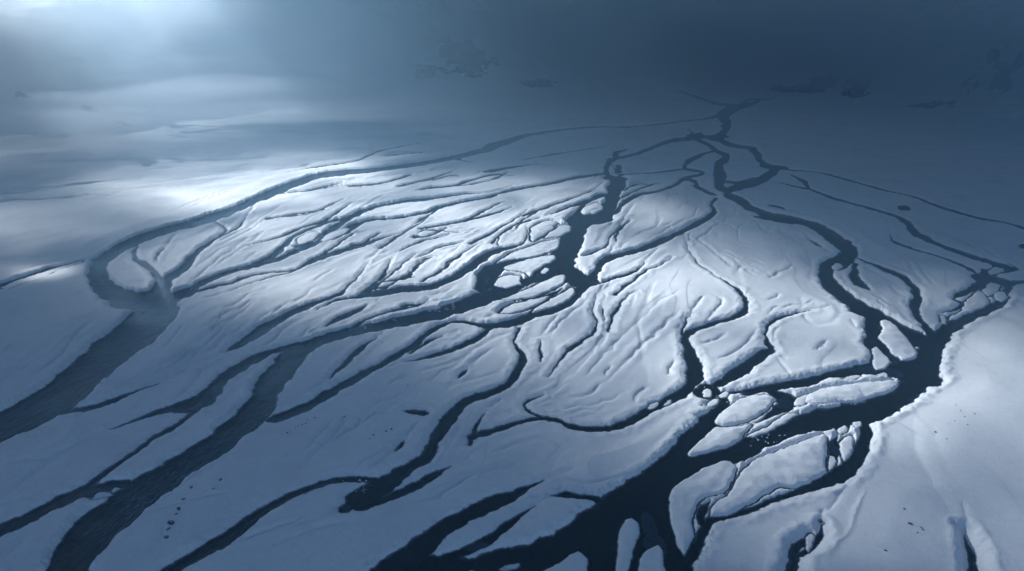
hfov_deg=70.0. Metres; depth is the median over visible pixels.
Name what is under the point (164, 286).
river water
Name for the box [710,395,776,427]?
snow islet
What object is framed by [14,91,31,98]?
rock outcrop
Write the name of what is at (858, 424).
snow islet
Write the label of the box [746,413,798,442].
snow islet
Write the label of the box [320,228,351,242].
snow islet
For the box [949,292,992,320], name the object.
snow islet
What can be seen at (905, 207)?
boulder
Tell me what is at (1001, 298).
snow islet
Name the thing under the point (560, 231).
snow islet
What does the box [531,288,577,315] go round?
snow islet
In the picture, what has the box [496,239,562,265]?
snow islet
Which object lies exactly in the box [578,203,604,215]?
snow islet
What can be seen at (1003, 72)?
cloud
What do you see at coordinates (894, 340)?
snow islet
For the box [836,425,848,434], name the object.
snow islet
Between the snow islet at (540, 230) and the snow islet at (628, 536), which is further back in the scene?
the snow islet at (540, 230)
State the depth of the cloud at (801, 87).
1215.86 m
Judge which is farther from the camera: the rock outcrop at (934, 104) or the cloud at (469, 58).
the cloud at (469, 58)
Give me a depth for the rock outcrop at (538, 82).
1292.16 m
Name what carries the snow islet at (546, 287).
on the river water
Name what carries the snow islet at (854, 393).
on the river water
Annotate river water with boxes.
[0,90,977,570]
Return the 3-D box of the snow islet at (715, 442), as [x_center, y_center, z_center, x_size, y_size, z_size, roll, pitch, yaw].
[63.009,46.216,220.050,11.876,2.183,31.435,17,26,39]
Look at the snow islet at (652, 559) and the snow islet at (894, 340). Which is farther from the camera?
the snow islet at (894, 340)
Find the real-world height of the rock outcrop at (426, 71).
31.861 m
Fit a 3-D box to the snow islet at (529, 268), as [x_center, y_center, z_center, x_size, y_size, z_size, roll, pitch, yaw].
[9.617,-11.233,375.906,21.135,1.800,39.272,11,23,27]
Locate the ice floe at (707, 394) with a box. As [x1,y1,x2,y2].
[698,389,715,399]
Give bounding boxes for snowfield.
[0,85,1023,570]
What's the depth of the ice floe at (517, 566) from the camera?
169.46 m
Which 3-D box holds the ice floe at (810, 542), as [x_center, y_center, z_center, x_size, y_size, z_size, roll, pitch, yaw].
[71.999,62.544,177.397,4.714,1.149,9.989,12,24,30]
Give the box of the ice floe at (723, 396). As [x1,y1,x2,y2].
[715,391,729,401]
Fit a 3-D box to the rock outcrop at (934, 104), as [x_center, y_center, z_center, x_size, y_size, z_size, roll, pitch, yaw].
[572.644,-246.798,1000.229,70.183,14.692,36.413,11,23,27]
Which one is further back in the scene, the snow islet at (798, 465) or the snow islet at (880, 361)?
the snow islet at (880, 361)
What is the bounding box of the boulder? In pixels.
[898,205,910,210]
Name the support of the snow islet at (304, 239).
on the river water
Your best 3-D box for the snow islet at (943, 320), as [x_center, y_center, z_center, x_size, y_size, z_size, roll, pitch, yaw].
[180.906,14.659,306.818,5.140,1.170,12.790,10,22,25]
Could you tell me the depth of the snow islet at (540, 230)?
432.78 m
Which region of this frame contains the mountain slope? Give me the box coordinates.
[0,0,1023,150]
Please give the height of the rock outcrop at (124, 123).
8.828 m
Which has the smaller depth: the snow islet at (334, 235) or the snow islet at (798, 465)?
the snow islet at (798, 465)
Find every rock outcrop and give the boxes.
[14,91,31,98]
[79,102,97,112]
[114,119,131,125]
[412,63,434,80]
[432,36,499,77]
[520,77,558,87]
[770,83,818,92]
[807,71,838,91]
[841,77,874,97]
[908,100,955,108]
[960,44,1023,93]
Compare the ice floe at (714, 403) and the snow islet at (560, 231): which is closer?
the ice floe at (714, 403)
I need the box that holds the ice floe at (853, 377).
[843,375,860,380]
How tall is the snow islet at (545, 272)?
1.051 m
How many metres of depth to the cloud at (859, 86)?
1152.99 m
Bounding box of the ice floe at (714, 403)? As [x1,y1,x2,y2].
[707,399,722,407]
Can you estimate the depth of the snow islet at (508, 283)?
347.28 m
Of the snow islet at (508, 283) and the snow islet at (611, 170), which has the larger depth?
the snow islet at (611, 170)
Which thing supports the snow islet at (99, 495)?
on the river water
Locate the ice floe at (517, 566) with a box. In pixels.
[494,562,525,570]
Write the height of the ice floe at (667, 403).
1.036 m
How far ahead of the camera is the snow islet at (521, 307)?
320.12 m
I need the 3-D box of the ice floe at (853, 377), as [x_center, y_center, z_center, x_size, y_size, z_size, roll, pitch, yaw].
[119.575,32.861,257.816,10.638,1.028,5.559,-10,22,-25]
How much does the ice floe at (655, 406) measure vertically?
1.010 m
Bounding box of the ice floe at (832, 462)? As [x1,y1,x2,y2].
[827,456,836,470]
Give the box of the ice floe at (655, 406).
[646,402,660,412]
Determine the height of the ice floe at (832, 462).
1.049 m
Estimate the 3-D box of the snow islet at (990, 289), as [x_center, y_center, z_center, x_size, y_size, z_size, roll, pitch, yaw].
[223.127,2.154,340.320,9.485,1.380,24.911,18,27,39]
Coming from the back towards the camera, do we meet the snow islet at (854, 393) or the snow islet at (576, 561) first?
the snow islet at (854, 393)
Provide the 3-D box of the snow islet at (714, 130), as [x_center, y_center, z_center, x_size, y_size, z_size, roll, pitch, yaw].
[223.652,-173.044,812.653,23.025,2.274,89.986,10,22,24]
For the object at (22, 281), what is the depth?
355.94 m
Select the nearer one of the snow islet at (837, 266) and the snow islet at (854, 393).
the snow islet at (854, 393)
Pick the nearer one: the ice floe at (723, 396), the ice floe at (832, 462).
the ice floe at (832, 462)
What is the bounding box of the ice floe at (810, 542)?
[804,534,815,553]
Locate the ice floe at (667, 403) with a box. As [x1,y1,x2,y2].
[661,400,673,406]
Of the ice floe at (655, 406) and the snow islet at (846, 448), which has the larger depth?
the ice floe at (655, 406)
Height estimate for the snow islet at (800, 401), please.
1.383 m
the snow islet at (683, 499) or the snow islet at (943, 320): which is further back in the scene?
the snow islet at (943, 320)
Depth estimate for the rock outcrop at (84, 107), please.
799.86 m
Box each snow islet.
[91,492,115,499]
[296,231,319,245]
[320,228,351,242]
[493,275,523,290]
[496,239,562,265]
[499,296,550,313]
[501,255,557,278]
[501,275,568,301]
[529,220,557,241]
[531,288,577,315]
[539,268,549,275]
[542,551,593,570]
[543,225,573,238]
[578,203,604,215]
[608,165,615,175]
[610,517,641,570]
[633,545,669,570]
[663,461,736,559]
[682,424,752,461]
[701,125,722,135]
[709,434,827,519]
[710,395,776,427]
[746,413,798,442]
[793,394,808,406]
[805,380,899,404]
[829,263,843,270]
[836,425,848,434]
[838,436,854,463]
[849,421,863,429]
[869,347,891,370]
[873,320,919,363]
[939,315,949,326]
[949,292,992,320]
[981,283,1000,296]
[987,267,1004,274]
[993,291,1008,304]
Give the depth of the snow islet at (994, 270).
364.24 m
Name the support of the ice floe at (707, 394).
on the river water

